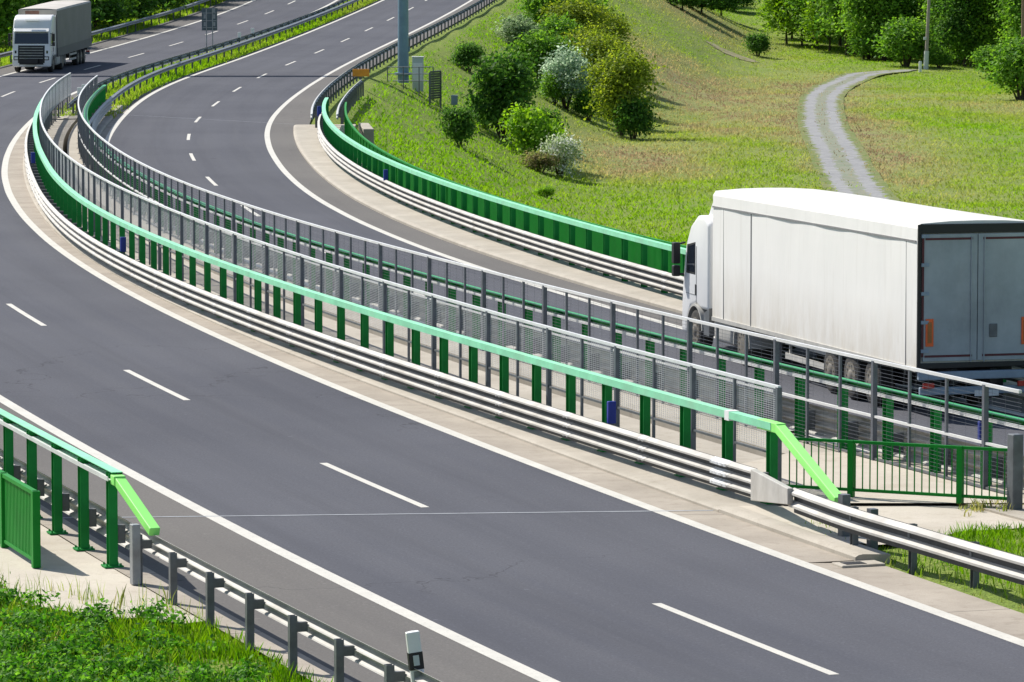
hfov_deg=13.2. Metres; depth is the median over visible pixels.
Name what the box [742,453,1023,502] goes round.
paved apron
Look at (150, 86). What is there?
median grass
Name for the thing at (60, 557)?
paved apron
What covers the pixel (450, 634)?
edge line
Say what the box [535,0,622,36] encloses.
shrub
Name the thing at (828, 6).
tree
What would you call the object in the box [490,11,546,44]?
shrub
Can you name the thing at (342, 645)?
guardrail
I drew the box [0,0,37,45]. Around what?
tree
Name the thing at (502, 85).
shrub
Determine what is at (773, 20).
tree
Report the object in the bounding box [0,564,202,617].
apron weeds
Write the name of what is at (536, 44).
shrub
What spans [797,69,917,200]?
gravel track
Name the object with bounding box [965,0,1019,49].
tree
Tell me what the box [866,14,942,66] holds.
shrub
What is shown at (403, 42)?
pole
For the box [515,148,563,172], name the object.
shrub
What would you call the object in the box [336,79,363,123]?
guardrail
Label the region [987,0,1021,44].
tree
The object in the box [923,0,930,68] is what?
utility pole
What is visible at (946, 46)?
shrub
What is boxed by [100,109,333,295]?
gutter
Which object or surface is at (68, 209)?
bridge barrier
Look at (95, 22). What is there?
tree
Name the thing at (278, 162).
edge line
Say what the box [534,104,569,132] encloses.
shrub
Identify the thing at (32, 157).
blue delineator
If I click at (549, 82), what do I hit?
shrub
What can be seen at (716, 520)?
gutter
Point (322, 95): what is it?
guardrail
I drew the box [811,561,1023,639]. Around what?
gutter
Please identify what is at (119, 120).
edge line
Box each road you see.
[0,0,1023,681]
[108,0,1023,455]
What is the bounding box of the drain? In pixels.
[832,560,885,567]
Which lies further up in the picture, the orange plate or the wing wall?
the orange plate
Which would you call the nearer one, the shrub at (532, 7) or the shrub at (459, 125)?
the shrub at (459, 125)
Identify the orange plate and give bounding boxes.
[353,69,368,80]
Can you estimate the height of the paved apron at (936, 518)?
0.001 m
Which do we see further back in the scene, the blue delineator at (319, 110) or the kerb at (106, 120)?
the kerb at (106, 120)
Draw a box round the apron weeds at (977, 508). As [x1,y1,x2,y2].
[958,495,1012,516]
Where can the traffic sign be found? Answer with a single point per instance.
(209, 18)
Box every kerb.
[57,110,77,122]
[76,105,122,126]
[718,506,889,562]
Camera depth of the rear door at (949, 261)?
89.42 m
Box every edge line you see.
[0,0,559,681]
[1,0,1023,646]
[105,0,868,452]
[264,0,1023,416]
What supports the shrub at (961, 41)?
on the ground at (374, 78)
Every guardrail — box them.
[0,0,216,64]
[67,0,347,113]
[88,0,367,126]
[128,521,441,681]
[311,0,497,127]
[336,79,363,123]
[788,487,1023,588]
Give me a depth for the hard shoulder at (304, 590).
67.36 m
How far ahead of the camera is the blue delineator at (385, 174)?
160.07 m
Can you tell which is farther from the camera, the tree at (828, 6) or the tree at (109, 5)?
the tree at (828, 6)
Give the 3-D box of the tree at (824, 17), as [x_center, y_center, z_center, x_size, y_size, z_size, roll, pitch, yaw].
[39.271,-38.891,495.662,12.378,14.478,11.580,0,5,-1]
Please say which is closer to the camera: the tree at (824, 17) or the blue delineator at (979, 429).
the blue delineator at (979, 429)
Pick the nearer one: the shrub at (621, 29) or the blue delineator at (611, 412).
the blue delineator at (611, 412)
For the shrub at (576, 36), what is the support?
on the ground at (374, 78)
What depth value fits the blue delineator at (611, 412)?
82.89 m
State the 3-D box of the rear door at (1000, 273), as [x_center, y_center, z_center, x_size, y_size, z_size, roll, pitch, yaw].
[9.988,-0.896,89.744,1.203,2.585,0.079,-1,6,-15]
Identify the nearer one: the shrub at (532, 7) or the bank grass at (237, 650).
the bank grass at (237, 650)
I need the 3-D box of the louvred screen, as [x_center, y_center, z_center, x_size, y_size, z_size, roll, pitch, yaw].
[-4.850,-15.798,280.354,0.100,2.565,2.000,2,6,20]
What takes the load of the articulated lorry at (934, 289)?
on the road at (232, 156)
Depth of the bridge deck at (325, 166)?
127.28 m
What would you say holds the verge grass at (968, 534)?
on the ground at (374, 78)
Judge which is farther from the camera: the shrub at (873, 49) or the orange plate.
the shrub at (873, 49)
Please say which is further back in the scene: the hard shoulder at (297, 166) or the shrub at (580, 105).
the shrub at (580, 105)
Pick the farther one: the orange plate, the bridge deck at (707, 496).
the orange plate
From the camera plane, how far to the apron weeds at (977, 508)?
75.02 m
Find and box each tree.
[0,0,36,51]
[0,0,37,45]
[29,0,58,4]
[85,0,113,27]
[89,0,143,26]
[91,0,143,28]
[112,0,175,24]
[126,1,163,16]
[150,0,194,15]
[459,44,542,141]
[666,0,712,9]
[684,0,728,13]
[705,0,746,15]
[733,0,758,11]
[753,0,813,43]
[755,1,792,38]
[767,0,832,45]
[781,0,834,48]
[795,0,847,50]
[807,0,858,53]
[814,0,859,55]
[825,0,890,58]
[847,0,917,59]
[893,2,921,22]
[902,0,939,32]
[906,1,926,24]
[913,0,957,63]
[930,0,993,65]
[951,0,1006,50]
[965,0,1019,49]
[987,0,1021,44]
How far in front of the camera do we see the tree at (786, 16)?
508.05 m
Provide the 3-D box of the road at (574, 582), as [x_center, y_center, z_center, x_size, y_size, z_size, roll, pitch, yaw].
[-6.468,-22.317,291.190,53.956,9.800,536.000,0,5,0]
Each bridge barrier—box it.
[0,408,159,584]
[24,97,877,549]
[82,85,1023,488]
[317,97,1023,381]
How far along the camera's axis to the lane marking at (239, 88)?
193.17 m
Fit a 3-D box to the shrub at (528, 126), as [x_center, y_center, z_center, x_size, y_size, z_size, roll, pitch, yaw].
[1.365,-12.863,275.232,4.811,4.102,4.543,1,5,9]
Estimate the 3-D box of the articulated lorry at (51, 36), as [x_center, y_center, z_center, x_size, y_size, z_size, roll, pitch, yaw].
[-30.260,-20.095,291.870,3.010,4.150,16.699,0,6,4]
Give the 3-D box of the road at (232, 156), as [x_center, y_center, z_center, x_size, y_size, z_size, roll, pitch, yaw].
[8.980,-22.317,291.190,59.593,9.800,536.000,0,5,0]
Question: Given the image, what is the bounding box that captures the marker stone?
[919,61,921,71]
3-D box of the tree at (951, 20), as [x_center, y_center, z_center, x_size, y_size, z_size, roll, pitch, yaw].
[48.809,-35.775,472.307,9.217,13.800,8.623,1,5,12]
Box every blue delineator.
[31,152,34,165]
[120,237,125,254]
[317,106,321,116]
[383,169,387,183]
[607,401,615,424]
[978,421,981,445]
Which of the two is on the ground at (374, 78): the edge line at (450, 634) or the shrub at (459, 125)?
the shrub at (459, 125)
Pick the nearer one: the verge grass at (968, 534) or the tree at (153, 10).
the verge grass at (968, 534)
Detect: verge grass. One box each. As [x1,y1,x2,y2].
[0,0,225,66]
[805,520,1023,608]
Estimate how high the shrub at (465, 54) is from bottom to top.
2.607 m
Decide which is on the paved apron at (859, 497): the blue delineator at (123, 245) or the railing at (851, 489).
the railing at (851, 489)
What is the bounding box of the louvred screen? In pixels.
[429,70,441,108]
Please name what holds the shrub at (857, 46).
on the ground at (374, 78)
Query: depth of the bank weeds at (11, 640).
60.59 m
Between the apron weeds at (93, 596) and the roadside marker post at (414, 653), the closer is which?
the roadside marker post at (414, 653)
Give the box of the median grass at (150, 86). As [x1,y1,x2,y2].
[57,0,376,118]
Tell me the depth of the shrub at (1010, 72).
396.81 m
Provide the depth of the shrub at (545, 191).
247.49 m
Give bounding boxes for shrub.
[435,102,484,146]
[447,39,485,71]
[466,94,491,127]
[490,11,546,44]
[495,102,571,155]
[502,29,581,84]
[512,0,575,29]
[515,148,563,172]
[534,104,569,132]
[534,184,555,197]
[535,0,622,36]
[535,12,585,40]
[536,69,576,103]
[537,128,591,177]
[538,40,593,109]
[556,17,620,48]
[566,87,607,120]
[571,18,638,90]
[572,0,624,19]
[575,33,667,135]
[588,2,638,56]
[610,92,660,139]
[611,41,646,95]
[741,30,776,55]
[844,24,875,58]
[854,17,894,60]
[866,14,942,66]
[922,46,958,67]
[931,28,959,62]
[946,19,993,65]
[962,45,1003,76]
[976,33,1023,99]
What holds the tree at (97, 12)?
on the ground at (374, 78)
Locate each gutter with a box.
[8,126,853,562]
[40,504,352,681]
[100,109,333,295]
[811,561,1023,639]
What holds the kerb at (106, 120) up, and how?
on the ground at (374, 78)
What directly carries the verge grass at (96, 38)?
on the ground at (374, 78)
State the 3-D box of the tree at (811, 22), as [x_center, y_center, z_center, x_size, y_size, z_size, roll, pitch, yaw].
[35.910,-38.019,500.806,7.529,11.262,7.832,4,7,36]
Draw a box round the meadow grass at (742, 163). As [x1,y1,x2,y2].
[349,0,1023,245]
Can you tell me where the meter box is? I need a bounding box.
[451,95,457,105]
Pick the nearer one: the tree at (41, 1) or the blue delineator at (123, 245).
the blue delineator at (123, 245)
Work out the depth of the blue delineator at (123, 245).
125.70 m
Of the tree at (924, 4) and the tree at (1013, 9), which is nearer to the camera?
the tree at (1013, 9)
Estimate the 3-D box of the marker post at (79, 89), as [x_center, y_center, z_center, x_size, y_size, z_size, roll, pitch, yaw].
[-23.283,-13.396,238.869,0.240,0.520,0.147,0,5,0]
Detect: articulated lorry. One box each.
[8,0,91,71]
[672,188,1023,405]
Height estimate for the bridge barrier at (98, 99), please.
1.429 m
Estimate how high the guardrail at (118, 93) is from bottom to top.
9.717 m
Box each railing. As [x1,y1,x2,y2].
[0,469,40,567]
[344,102,686,275]
[387,67,433,100]
[786,437,1006,503]
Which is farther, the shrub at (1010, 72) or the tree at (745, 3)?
the tree at (745, 3)
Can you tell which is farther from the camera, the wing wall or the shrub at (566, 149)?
the shrub at (566, 149)
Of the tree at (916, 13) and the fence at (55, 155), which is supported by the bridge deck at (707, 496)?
the fence at (55, 155)
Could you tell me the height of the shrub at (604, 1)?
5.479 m
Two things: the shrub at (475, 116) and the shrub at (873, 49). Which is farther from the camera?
the shrub at (873, 49)
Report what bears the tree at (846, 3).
on the ground at (374, 78)
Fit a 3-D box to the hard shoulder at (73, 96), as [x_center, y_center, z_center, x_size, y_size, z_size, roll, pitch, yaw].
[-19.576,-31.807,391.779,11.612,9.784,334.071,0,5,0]
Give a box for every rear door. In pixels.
[921,233,977,361]
[977,233,1023,360]
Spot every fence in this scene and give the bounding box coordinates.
[39,73,781,481]
[77,75,1021,493]
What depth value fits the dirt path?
472.89 m
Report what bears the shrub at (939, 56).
on the ground at (374, 78)
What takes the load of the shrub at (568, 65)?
on the ground at (374, 78)
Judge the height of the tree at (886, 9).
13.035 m
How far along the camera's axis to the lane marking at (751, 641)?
76.34 m
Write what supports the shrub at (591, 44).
on the ground at (374, 78)
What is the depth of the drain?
69.26 m
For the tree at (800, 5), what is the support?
on the ground at (374, 78)
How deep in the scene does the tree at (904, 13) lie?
489.69 m
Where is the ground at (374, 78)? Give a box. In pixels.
[0,0,1023,681]
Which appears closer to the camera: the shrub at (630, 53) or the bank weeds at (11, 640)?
the bank weeds at (11, 640)
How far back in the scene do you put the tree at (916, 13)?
487.12 m
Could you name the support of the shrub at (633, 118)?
on the ground at (374, 78)
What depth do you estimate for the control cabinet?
285.00 m
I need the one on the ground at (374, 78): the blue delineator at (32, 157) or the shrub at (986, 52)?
the shrub at (986, 52)
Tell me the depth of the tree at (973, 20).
470.84 m
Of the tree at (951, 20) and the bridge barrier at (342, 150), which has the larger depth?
the tree at (951, 20)
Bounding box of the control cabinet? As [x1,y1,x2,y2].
[412,56,423,91]
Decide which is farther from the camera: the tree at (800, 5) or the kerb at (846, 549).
the tree at (800, 5)
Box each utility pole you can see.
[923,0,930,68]
[1021,0,1023,43]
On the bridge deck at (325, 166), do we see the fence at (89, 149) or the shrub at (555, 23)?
the fence at (89, 149)
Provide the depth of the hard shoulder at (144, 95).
300.31 m
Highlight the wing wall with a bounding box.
[359,123,373,143]
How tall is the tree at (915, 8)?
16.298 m
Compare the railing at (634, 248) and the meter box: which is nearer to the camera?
the railing at (634, 248)
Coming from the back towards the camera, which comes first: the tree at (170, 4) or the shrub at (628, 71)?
the tree at (170, 4)
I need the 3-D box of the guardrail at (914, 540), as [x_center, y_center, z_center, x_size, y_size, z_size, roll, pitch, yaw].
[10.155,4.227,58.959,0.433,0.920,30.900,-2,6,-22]
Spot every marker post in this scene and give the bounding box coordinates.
[77,87,81,94]
[405,630,423,681]
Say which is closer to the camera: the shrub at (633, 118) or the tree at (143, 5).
the shrub at (633, 118)
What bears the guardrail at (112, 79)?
on the ground at (374, 78)
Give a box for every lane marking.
[1,1,837,674]
[187,0,813,437]
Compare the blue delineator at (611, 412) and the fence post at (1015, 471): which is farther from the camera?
the blue delineator at (611, 412)
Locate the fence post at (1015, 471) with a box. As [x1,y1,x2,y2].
[1007,433,1022,509]
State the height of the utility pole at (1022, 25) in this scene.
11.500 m
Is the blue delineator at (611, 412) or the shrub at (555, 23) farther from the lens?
the shrub at (555, 23)
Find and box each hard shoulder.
[0,0,539,681]
[57,0,339,107]
[124,0,380,108]
[270,127,1023,412]
[271,0,490,126]
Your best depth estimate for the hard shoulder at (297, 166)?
141.21 m
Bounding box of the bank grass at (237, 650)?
[0,576,333,681]
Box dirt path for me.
[706,41,756,61]
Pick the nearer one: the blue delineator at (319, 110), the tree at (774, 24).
the blue delineator at (319, 110)
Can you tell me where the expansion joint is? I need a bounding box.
[67,510,713,517]
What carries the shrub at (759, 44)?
on the ground at (374, 78)
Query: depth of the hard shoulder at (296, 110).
262.99 m
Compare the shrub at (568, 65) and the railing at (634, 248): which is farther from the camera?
the shrub at (568, 65)
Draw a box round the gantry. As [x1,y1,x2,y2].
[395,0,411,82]
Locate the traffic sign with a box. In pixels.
[202,8,216,46]
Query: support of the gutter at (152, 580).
on the hard shoulder at (304, 590)
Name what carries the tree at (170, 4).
on the ground at (374, 78)
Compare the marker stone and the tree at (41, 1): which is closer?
the tree at (41, 1)
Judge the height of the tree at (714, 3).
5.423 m
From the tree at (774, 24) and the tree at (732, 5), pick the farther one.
the tree at (732, 5)
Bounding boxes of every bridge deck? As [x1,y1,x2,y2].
[23,120,935,511]
[67,124,1023,520]
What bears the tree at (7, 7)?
on the ground at (374, 78)
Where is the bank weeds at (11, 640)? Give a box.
[0,572,278,681]
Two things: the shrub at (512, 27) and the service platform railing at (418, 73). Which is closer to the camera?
the service platform railing at (418, 73)
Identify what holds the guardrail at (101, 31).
on the ground at (374, 78)
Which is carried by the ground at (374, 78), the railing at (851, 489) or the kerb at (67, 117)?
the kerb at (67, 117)
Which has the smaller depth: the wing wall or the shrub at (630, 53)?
the wing wall
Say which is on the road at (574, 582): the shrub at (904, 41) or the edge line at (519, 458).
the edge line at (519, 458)
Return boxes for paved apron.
[0,524,201,622]
[740,506,1023,544]
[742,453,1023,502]
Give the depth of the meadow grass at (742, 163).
305.57 m
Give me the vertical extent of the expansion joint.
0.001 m
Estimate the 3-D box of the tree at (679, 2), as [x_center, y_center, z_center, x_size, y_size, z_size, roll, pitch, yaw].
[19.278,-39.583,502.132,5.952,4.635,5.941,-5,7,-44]

